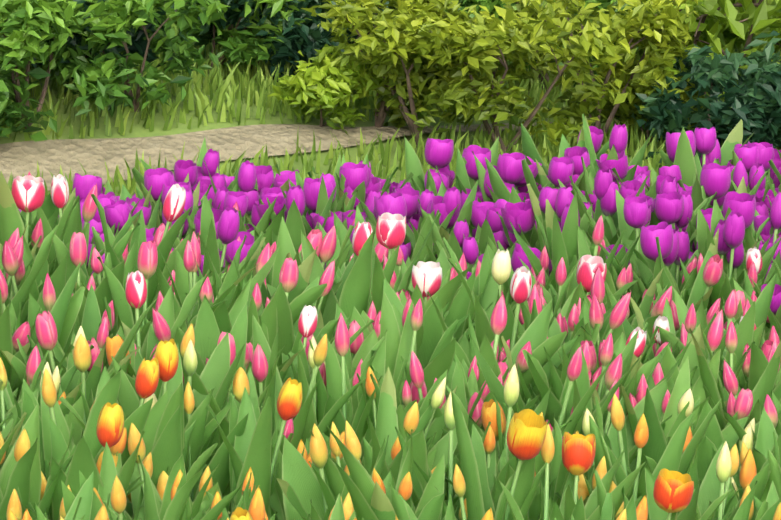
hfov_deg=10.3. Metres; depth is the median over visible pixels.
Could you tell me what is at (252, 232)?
tulip
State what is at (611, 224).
tulip
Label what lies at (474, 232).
tulip
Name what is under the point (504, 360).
tulip
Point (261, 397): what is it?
tulip
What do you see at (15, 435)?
tulip
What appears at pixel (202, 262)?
tulip
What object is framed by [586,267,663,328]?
tulip
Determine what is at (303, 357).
tulip
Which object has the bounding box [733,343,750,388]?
tulip
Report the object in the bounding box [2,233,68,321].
tulip
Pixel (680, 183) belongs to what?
tulip
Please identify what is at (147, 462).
tulip
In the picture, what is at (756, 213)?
tulip
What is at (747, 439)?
tulip
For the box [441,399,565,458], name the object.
tulip
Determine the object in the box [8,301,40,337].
tulip
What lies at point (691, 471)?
tulip
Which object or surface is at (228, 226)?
tulip
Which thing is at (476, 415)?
tulip
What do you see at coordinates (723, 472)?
tulip
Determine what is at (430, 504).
tulip
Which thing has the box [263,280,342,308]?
tulip
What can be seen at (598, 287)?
tulip
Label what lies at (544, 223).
tulip
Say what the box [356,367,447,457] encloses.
tulip
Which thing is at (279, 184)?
tulip
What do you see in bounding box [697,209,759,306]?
tulip
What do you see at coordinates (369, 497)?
tulip
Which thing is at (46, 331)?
tulip
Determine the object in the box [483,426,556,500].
tulip
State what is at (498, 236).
tulip
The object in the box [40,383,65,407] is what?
tulip
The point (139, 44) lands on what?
shrub
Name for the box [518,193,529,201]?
tulip
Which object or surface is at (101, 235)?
tulip
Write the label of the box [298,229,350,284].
tulip
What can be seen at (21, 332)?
tulip
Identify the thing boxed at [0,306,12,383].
tulip
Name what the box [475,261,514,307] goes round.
tulip
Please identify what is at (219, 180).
tulip
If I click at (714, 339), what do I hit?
tulip
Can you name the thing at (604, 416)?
tulip
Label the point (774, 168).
tulip
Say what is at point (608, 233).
tulip
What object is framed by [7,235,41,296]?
tulip
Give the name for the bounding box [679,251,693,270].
tulip
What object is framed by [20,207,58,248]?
tulip
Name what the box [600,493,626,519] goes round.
tulip
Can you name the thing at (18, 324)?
tulip
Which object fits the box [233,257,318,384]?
tulip
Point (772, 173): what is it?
tulip
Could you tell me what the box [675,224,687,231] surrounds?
tulip
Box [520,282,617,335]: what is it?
tulip
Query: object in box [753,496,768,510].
tulip
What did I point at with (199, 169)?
tulip
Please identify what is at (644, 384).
tulip
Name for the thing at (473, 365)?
tulip
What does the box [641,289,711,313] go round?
tulip
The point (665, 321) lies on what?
tulip
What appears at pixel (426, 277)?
tulip
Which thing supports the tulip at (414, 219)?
on the bed soil
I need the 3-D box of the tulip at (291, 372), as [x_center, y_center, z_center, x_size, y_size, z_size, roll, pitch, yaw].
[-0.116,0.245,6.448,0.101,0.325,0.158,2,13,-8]
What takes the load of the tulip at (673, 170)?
on the bed soil
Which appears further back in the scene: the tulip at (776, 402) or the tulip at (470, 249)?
the tulip at (470, 249)
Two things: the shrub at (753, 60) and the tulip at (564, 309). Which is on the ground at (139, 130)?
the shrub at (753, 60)
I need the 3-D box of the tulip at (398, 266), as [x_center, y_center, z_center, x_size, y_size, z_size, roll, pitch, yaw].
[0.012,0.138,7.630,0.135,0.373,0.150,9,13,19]
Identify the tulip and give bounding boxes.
[0,171,79,275]
[0,243,48,289]
[0,262,84,354]
[0,289,2,316]
[0,300,155,382]
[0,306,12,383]
[0,344,93,437]
[0,357,82,438]
[0,404,74,519]
[0,412,12,427]
[0,412,26,469]
[0,415,24,461]
[0,432,40,500]
[1,418,13,438]
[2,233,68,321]
[4,220,31,281]
[4,366,85,410]
[4,414,67,456]
[5,389,37,432]
[6,489,22,519]
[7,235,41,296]
[7,471,93,519]
[8,225,57,324]
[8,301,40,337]
[10,339,38,399]
[12,322,35,361]
[13,362,84,445]
[13,485,70,519]
[14,429,75,519]
[15,302,37,343]
[16,326,124,437]
[17,341,73,406]
[18,209,69,269]
[19,171,75,229]
[20,174,142,283]
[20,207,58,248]
[21,367,152,473]
[22,390,95,480]
[22,497,84,519]
[26,441,126,519]
[28,182,97,265]
[28,273,78,357]
[33,493,140,519]
[35,332,130,432]
[40,316,145,374]
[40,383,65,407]
[40,471,127,499]
[44,460,49,478]
[48,417,143,517]
[50,228,160,330]
[51,402,144,519]
[53,337,107,377]
[54,339,155,403]
[59,171,102,210]
[59,396,217,488]
[61,463,238,519]
[70,232,124,335]
[71,283,117,337]
[73,274,95,293]
[74,279,170,327]
[79,358,167,458]
[80,199,84,222]
[81,284,150,347]
[82,219,106,235]
[86,232,99,268]
[87,248,104,275]
[88,223,119,266]
[90,223,114,243]
[90,250,104,274]
[91,184,195,307]
[91,212,169,251]
[93,198,140,222]
[96,448,117,473]
[97,241,260,334]
[98,186,179,233]
[99,323,156,359]
[100,187,134,195]
[101,326,125,373]
[102,269,211,376]
[103,455,191,519]
[105,180,150,226]
[105,184,162,235]
[105,335,155,393]
[112,338,183,451]
[121,321,130,336]
[122,243,127,261]
[123,332,245,472]
[125,423,219,519]
[125,484,132,516]
[127,324,194,375]
[128,226,197,251]
[131,452,152,518]
[132,157,233,193]
[132,487,144,519]
[135,270,225,322]
[136,187,142,198]
[139,168,188,225]
[144,291,197,332]
[144,389,234,470]
[145,222,171,241]
[146,323,184,393]
[152,181,211,238]
[152,295,213,323]
[152,295,247,374]
[156,180,211,227]
[156,235,278,325]
[157,471,243,515]
[159,200,221,236]
[172,208,222,247]
[175,232,245,313]
[179,222,193,240]
[181,195,277,240]
[181,331,254,394]
[182,327,280,435]
[184,382,248,502]
[189,191,285,231]
[190,466,229,513]
[191,163,240,207]
[192,166,240,191]
[193,383,269,412]
[195,259,251,333]
[196,174,239,192]
[196,232,252,282]
[197,137,246,176]
[197,166,219,174]
[197,231,254,263]
[197,249,224,275]
[199,235,326,323]
[200,195,265,282]
[200,472,251,519]
[204,157,272,224]
[205,467,256,519]
[206,358,251,374]
[206,378,301,518]
[208,367,259,517]
[213,183,236,211]
[217,230,253,275]
[218,236,295,273]
[222,508,229,519]
[224,171,275,187]
[227,236,320,307]
[230,507,252,519]
[232,165,288,194]
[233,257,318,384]
[233,500,268,519]
[234,204,285,246]
[241,189,259,223]
[242,277,277,349]
[242,486,264,519]
[244,224,254,232]
[244,342,306,380]
[246,178,339,252]
[246,342,289,371]
[251,259,334,313]
[252,313,366,449]
[253,232,265,276]
[255,196,353,226]
[259,187,286,204]
[259,305,373,420]
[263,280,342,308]
[265,297,334,369]
[266,221,399,342]
[269,488,283,519]
[270,462,279,497]
[271,216,354,315]
[271,419,293,458]
[271,443,311,519]
[273,164,298,186]
[274,174,318,187]
[276,423,358,519]
[277,228,337,287]
[277,428,345,464]
[281,178,347,235]
[282,315,349,383]
[289,167,371,186]
[295,171,357,230]
[296,357,375,437]
[297,339,382,389]
[297,438,309,459]
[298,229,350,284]
[298,336,384,444]
[301,211,376,233]
[306,210,315,229]
[307,167,413,209]
[309,422,388,511]
[310,493,353,519]
[315,319,337,344]
[319,223,387,266]
[319,329,386,408]
[319,430,371,469]
[321,256,353,301]
[323,508,329,519]
[324,313,406,461]
[325,232,345,273]
[326,420,412,519]
[330,493,344,519]
[331,258,341,282]
[332,208,384,267]
[334,155,390,207]
[334,468,412,511]
[335,171,388,193]
[335,301,379,340]
[338,154,369,212]
[341,154,398,185]
[343,202,376,219]
[343,210,366,228]
[344,460,420,506]
[345,510,355,519]
[346,186,365,208]
[348,310,372,357]
[350,307,380,359]
[353,367,470,403]
[354,205,476,313]
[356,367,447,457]
[358,187,419,227]
[362,432,437,475]
[363,190,380,218]
[365,191,388,200]
[367,367,458,509]
[370,193,458,264]
[370,211,410,224]
[370,351,494,423]
[370,373,456,450]
[372,454,444,519]
[378,178,390,189]
[379,289,449,323]
[380,179,410,190]
[380,291,457,406]
[383,256,411,289]
[383,276,443,368]
[387,186,470,259]
[387,239,447,277]
[389,182,398,193]
[390,484,493,519]
[394,258,493,341]
[394,269,401,291]
[395,392,495,519]
[396,380,411,408]
[398,279,468,336]
[399,493,417,519]
[400,245,434,262]
[401,355,508,427]
[402,239,410,257]
[404,134,453,191]
[406,199,436,257]
[408,179,478,248]
[408,214,419,232]
[408,266,469,343]
[411,172,448,193]
[411,261,492,344]
[412,166,454,188]
[413,390,546,519]
[417,164,449,190]
[418,398,424,408]
[419,165,478,194]
[421,201,495,228]
[421,214,530,266]
[426,168,479,195]
[427,291,566,400]
[429,361,483,500]
[431,182,459,258]
[431,431,498,493]
[431,467,458,505]
[435,237,481,272]
[436,247,466,277]
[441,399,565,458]
[442,237,518,347]
[442,332,579,404]
[443,462,546,519]
[444,480,447,499]
[445,365,570,477]
[445,464,543,519]
[446,332,509,391]
[446,340,506,385]
[447,219,468,260]
[447,243,540,271]
[447,354,539,410]
[448,258,574,361]
[454,498,467,519]
[456,149,508,227]
[456,156,541,193]
[460,188,483,225]
[460,392,536,426]
[462,137,498,189]
[462,228,476,250]
[462,256,478,277]
[462,359,489,400]
[463,208,532,267]
[470,334,638,438]
[472,151,554,201]
[473,254,483,266]
[475,199,548,252]
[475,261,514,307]
[476,179,527,192]
[478,183,525,202]
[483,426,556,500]
[485,157,590,201]
[487,241,584,304]
[488,228,533,257]
[493,392,549,476]
[494,253,639,317]
[496,201,534,246]
[498,351,505,362]
[498,362,524,412]
[498,424,645,519]
[500,457,505,470]
[501,288,550,312]
[505,283,510,306]
[508,214,649,308]
[509,186,558,247]
[510,267,553,303]
[516,175,556,193]
[517,293,566,335]
[517,334,571,370]
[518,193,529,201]
[518,363,628,420]
[518,414,614,519]
[519,285,577,328]
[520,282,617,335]
[521,123,608,183]
[521,158,579,198]
[521,292,630,395]
[522,341,661,430]
[524,198,554,230]
[527,183,594,276]
[527,330,638,426]
[529,369,624,424]
[531,267,535,278]
[534,219,561,256]
[537,281,585,316]
[541,438,638,501]
[542,304,567,341]
[543,341,679,423]
[544,303,590,362]
[545,199,604,277]
[548,257,552,271]
[548,497,563,519]
[554,332,656,381]
[555,190,596,221]
[555,474,648,517]
[556,313,570,342]
[558,156,655,213]
[559,116,591,190]
[559,432,642,519]
[562,114,654,181]
[562,432,593,479]
[564,480,717,519]
[566,255,606,317]
[569,169,655,241]
[570,181,655,199]
[570,189,696,273]
[570,407,583,434]
[573,293,625,350]
[573,378,671,471]
[577,226,625,298]
[577,297,633,327]
[580,181,618,244]
[581,266,658,362]
[581,322,648,375]
[582,396,628,480]
[583,201,612,241]
[583,456,606,506]
[584,397,694,500]
[585,172,594,208]
[586,205,650,243]
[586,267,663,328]
[588,159,595,177]
[588,192,653,244]
[589,267,652,324]
[594,150,627,183]
[594,468,732,519]
[597,340,678,367]
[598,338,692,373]
[599,221,696,313]
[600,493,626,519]
[601,302,635,323]
[605,263,632,301]
[605,288,659,342]
[606,244,629,264]
[606,393,721,519]
[608,229,696,302]
[610,286,680,336]
[611,167,720,207]
[612,297,742,363]
[618,511,729,519]
[620,377,748,449]
[622,284,668,318]
[625,495,677,519]
[626,393,700,414]
[626,427,741,514]
[628,165,651,187]
[629,229,698,284]
[630,310,723,402]
[632,253,697,296]
[633,297,720,323]
[634,172,649,190]
[635,374,700,429]
[639,356,693,478]
[640,158,741,191]
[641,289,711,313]
[645,441,780,519]
[647,297,723,387]
[649,176,716,251]
[652,300,718,338]
[652,343,656,355]
[652,362,699,403]
[654,341,683,359]
[655,192,709,270]
[655,229,722,311]
[656,172,691,191]
[656,282,715,351]
[659,120,752,166]
[659,273,776,387]
[664,253,775,295]
[666,127,698,186]
[670,262,693,292]
[672,192,692,231]
[673,139,720,164]
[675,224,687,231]
[677,179,691,195]
[678,322,757,389]
[678,443,770,519]
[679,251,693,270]
[680,208,770,269]
[680,284,689,300]
[687,218,696,248]
[689,321,780,428]
[691,163,767,219]
[691,170,757,210]
[691,388,759,464]
[692,417,754,484]
[693,331,754,393]
[694,153,701,185]
[694,236,780,265]
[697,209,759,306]
[698,237,780,284]
[698,465,742,489]
[699,396,711,415]
[700,154,708,166]
[702,360,780,430]
[706,158,728,207]
[707,200,778,324]
[708,477,738,519]
[711,426,753,478]
[719,340,780,385]
[721,290,756,320]
[722,305,755,355]
[722,395,777,453]
[723,176,755,252]
[723,329,772,358]
[723,386,760,423]
[724,385,780,421]
[724,411,749,443]
[725,163,774,188]
[727,247,780,289]
[732,144,769,193]
[732,448,774,519]
[733,160,772,201]
[733,279,780,340]
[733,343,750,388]
[734,289,780,335]
[736,442,747,499]
[738,299,770,337]
[739,268,764,334]
[739,484,768,519]
[745,192,780,253]
[746,247,780,287]
[747,141,780,191]
[748,163,765,190]
[748,342,775,390]
[750,277,780,333]
[752,209,758,229]
[753,215,774,235]
[753,406,780,485]
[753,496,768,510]
[754,227,771,253]
[754,277,761,296]
[755,188,778,216]
[755,390,780,422]
[756,201,768,215]
[761,232,780,244]
[761,284,780,314]
[761,325,779,346]
[764,391,780,436]
[766,481,780,519]
[768,159,780,182]
[768,182,776,196]
[768,432,780,501]
[769,305,780,328]
[770,158,780,179]
[770,254,780,282]
[773,149,780,167]
[773,166,780,187]
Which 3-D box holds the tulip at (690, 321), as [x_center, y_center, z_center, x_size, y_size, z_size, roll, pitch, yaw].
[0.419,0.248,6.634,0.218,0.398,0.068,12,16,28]
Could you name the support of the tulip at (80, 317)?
on the bed soil
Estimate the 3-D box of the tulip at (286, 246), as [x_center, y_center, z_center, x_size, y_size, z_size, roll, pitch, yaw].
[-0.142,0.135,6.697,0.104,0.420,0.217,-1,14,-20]
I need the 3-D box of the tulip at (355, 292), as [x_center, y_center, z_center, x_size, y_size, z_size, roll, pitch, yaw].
[-0.093,0.149,6.636,0.205,0.444,0.100,12,15,33]
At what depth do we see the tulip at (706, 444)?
6.16 m
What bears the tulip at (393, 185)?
on the bed soil
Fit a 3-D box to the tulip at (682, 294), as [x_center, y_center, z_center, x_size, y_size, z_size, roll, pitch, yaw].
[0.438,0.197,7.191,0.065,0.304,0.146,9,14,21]
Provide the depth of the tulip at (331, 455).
5.90 m
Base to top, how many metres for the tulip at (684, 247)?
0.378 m
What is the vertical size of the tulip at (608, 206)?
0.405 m
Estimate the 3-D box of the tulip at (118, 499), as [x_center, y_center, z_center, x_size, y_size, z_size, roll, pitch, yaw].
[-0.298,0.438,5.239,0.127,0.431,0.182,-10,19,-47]
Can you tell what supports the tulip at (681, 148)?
on the bed soil
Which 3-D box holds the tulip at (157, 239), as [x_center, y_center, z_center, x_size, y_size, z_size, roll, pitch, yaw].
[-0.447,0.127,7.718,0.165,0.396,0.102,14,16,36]
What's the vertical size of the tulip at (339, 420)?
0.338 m
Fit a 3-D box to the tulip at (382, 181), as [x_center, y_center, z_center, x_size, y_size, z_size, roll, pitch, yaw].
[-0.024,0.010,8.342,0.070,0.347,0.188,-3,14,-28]
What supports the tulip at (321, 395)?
on the bed soil
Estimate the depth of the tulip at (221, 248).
7.62 m
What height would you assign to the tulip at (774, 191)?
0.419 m
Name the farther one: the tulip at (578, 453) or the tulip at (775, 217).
the tulip at (775, 217)
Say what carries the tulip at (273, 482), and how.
on the bed soil
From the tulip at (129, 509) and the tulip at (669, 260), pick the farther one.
the tulip at (669, 260)
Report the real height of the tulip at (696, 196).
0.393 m
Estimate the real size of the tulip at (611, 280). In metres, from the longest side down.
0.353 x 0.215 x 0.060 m
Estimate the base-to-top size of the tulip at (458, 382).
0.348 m
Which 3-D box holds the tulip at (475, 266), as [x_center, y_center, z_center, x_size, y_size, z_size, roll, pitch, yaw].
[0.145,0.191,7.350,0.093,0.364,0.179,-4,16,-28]
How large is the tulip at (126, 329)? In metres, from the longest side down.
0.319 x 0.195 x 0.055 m
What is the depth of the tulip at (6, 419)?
5.71 m
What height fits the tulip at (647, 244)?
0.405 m
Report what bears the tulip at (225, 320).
on the bed soil
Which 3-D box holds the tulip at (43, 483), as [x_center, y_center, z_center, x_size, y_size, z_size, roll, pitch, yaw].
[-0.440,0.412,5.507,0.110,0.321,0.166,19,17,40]
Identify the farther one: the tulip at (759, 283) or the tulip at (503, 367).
the tulip at (759, 283)
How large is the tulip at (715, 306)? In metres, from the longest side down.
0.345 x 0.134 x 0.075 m
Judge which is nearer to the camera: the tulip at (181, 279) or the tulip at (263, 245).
the tulip at (181, 279)
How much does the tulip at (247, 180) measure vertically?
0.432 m
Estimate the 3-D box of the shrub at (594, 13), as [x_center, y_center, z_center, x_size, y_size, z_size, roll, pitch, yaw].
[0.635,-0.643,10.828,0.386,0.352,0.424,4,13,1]
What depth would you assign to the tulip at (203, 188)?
8.18 m
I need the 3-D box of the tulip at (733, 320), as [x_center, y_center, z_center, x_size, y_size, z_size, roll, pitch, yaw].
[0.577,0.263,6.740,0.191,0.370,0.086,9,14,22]
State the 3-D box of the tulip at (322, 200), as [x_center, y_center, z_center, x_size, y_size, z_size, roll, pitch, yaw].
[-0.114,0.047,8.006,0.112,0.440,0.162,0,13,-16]
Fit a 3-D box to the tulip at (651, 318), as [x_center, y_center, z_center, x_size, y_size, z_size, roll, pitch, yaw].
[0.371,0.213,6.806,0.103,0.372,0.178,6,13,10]
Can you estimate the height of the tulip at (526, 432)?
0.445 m
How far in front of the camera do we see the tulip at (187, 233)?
7.94 m
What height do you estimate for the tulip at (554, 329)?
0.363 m
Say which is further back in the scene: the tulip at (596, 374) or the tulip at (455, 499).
the tulip at (596, 374)
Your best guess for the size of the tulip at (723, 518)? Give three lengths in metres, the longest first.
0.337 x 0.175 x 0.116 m
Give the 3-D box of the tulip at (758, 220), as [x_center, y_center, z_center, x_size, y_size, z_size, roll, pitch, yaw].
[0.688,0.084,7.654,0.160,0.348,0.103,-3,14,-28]
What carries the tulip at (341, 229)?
on the bed soil
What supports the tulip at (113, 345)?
on the bed soil
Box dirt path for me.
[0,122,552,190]
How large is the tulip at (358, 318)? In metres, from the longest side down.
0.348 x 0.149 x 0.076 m
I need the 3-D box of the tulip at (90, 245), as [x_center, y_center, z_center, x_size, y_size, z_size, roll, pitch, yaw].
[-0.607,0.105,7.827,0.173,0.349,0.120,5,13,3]
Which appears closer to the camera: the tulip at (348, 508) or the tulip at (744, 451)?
the tulip at (348, 508)
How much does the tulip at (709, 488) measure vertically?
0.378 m
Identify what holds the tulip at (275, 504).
on the bed soil
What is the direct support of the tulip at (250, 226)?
on the bed soil
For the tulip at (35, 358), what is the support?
on the bed soil
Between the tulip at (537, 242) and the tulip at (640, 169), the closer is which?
the tulip at (537, 242)
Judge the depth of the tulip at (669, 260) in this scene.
7.29 m
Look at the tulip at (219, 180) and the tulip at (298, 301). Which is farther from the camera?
the tulip at (219, 180)
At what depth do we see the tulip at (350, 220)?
7.98 m
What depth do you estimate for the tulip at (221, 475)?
5.81 m
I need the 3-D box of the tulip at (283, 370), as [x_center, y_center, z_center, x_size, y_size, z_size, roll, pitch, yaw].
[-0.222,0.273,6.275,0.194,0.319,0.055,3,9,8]
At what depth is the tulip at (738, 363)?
6.60 m
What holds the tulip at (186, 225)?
on the bed soil
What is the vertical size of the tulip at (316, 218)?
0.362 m
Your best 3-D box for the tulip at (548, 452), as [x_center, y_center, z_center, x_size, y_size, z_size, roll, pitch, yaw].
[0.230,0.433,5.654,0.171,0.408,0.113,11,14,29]
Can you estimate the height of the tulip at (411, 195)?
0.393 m
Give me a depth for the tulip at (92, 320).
6.32 m
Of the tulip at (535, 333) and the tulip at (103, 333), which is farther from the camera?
the tulip at (535, 333)
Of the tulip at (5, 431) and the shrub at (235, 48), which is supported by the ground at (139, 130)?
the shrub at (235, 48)
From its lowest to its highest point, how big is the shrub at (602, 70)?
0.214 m
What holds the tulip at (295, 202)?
on the bed soil
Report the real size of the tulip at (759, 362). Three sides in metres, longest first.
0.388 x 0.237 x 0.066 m
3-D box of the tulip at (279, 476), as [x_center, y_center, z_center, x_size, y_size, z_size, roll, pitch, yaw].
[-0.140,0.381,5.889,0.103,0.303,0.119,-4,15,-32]
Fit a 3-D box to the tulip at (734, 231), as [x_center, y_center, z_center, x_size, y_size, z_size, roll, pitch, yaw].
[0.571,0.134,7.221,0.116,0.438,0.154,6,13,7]
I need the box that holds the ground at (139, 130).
[0,1,742,199]
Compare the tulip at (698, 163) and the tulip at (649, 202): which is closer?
the tulip at (649, 202)
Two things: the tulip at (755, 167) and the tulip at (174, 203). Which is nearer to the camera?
the tulip at (174, 203)
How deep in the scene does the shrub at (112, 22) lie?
9.43 m
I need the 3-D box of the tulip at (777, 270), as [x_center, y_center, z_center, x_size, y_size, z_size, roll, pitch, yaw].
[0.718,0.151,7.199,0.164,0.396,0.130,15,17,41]
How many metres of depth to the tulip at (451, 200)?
7.78 m
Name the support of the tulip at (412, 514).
on the bed soil
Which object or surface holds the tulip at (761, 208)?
on the bed soil
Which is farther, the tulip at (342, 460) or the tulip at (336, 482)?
the tulip at (342, 460)
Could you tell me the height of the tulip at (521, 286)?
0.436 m
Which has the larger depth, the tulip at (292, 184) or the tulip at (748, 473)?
the tulip at (292, 184)
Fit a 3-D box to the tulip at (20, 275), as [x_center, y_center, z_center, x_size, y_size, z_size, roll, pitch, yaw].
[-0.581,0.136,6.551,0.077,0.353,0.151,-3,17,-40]
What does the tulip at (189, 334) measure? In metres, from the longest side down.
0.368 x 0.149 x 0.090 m
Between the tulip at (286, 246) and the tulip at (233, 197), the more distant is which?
the tulip at (233, 197)
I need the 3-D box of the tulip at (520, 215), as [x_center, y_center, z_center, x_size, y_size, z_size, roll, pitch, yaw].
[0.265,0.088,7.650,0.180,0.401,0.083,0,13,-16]
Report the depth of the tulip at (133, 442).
5.53 m
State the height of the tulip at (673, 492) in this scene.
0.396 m
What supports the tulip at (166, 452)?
on the bed soil
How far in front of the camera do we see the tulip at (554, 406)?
6.24 m
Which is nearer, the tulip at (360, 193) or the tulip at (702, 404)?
the tulip at (702, 404)
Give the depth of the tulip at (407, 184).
8.17 m
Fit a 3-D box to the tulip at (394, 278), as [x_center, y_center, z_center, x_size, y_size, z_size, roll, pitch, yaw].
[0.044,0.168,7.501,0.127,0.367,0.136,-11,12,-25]
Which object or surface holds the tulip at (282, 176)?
on the bed soil
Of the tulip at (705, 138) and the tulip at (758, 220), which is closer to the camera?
the tulip at (758, 220)
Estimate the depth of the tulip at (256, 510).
5.19 m
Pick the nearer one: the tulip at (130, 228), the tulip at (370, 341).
the tulip at (370, 341)
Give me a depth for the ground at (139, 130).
9.50 m
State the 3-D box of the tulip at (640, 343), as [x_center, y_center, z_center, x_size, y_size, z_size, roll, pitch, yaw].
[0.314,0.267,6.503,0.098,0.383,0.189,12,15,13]
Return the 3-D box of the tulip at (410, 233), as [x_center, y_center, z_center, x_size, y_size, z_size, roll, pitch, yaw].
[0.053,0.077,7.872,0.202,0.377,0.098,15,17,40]
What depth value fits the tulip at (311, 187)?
7.96 m
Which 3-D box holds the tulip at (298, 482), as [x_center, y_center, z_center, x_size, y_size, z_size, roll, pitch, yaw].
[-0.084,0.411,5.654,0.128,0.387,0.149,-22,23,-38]
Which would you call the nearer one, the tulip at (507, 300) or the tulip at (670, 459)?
the tulip at (670, 459)
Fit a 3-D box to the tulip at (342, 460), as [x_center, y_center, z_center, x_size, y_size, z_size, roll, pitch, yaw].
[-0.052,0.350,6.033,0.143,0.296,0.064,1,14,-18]
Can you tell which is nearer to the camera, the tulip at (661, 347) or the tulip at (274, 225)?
the tulip at (661, 347)
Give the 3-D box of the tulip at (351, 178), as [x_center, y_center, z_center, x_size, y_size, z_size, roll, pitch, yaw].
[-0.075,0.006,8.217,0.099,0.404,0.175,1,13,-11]
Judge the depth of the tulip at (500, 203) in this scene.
7.75 m
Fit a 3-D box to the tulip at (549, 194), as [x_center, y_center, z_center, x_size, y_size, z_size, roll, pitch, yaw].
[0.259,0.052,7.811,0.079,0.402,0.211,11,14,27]
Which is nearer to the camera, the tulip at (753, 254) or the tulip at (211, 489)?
the tulip at (211, 489)
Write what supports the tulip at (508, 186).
on the bed soil
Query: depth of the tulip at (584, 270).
7.11 m
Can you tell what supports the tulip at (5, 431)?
on the bed soil
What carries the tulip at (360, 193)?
on the bed soil
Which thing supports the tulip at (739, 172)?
on the bed soil
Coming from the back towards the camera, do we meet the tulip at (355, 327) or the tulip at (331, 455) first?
the tulip at (355, 327)
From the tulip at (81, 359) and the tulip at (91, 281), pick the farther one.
the tulip at (91, 281)
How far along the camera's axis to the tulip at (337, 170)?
8.20 m
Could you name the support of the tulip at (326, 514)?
on the bed soil
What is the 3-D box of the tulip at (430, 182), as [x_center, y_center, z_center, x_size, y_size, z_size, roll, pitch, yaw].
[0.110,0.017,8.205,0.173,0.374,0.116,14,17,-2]
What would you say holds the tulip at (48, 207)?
on the bed soil
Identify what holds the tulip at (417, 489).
on the bed soil
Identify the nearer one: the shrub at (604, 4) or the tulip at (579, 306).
the tulip at (579, 306)
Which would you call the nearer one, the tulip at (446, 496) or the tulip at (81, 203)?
the tulip at (446, 496)
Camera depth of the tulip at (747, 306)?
6.88 m
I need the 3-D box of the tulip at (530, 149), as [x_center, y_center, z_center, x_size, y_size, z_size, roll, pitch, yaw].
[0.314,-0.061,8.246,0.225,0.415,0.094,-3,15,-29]
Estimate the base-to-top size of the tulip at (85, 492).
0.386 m
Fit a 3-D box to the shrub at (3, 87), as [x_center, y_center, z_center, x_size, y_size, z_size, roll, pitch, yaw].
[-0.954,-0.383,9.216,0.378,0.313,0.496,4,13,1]
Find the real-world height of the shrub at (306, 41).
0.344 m
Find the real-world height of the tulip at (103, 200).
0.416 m
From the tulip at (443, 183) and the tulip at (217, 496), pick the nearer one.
the tulip at (217, 496)
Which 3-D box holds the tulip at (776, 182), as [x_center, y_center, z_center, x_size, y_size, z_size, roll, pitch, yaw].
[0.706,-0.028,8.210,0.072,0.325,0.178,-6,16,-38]
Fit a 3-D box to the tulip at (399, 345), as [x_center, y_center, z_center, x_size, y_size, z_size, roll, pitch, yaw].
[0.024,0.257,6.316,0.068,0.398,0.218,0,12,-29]
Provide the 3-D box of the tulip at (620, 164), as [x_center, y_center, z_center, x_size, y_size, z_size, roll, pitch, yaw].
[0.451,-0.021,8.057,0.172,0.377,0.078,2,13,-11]
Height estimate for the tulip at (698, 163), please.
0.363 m
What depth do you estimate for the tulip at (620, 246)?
7.46 m
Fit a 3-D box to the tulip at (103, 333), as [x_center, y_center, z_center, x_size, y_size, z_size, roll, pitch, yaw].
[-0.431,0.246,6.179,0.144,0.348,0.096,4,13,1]
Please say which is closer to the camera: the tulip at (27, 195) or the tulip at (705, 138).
the tulip at (27, 195)
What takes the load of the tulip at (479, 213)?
on the bed soil
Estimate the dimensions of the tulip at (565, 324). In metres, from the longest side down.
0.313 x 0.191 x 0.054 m
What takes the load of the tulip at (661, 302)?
on the bed soil
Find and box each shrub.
[0,0,143,141]
[0,12,26,137]
[20,0,167,67]
[22,29,66,67]
[44,0,230,116]
[153,0,311,66]
[170,0,347,81]
[267,44,383,135]
[274,0,394,64]
[301,0,512,149]
[317,0,485,127]
[375,0,540,70]
[406,0,629,156]
[473,0,646,96]
[501,0,700,145]
[588,0,646,51]
[595,56,704,144]
[631,45,780,162]
[636,0,780,60]
[700,12,780,52]
[720,30,780,147]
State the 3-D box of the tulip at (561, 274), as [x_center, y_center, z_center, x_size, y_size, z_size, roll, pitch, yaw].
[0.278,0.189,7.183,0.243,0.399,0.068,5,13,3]
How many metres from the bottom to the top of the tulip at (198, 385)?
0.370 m
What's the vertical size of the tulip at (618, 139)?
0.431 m
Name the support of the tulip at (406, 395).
on the bed soil
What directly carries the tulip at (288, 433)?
on the bed soil
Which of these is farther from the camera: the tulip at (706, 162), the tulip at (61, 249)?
the tulip at (706, 162)
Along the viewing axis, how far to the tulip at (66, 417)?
5.71 m
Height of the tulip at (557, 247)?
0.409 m
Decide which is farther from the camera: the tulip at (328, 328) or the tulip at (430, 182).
the tulip at (430, 182)
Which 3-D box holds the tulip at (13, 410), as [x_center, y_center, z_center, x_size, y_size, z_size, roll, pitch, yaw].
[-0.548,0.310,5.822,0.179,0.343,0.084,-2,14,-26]
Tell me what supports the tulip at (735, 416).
on the bed soil
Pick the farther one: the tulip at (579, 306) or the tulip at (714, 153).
the tulip at (714, 153)
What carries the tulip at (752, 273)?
on the bed soil
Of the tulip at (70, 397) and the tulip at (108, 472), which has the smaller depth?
the tulip at (108, 472)
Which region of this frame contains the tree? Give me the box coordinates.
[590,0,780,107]
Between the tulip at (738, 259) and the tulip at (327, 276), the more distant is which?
the tulip at (738, 259)
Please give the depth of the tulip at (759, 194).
7.83 m
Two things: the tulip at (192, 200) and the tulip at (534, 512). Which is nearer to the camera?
the tulip at (534, 512)
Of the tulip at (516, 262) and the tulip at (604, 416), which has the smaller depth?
the tulip at (604, 416)
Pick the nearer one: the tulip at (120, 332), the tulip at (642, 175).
the tulip at (120, 332)
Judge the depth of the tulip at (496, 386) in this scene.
6.05 m
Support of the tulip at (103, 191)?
on the bed soil
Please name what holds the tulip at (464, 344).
on the bed soil
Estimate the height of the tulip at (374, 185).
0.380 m
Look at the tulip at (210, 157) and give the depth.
8.28 m
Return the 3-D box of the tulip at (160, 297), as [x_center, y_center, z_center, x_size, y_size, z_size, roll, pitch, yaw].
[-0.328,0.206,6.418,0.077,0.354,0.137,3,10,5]
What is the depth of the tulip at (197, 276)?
7.58 m
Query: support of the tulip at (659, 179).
on the bed soil
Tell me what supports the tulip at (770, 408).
on the bed soil

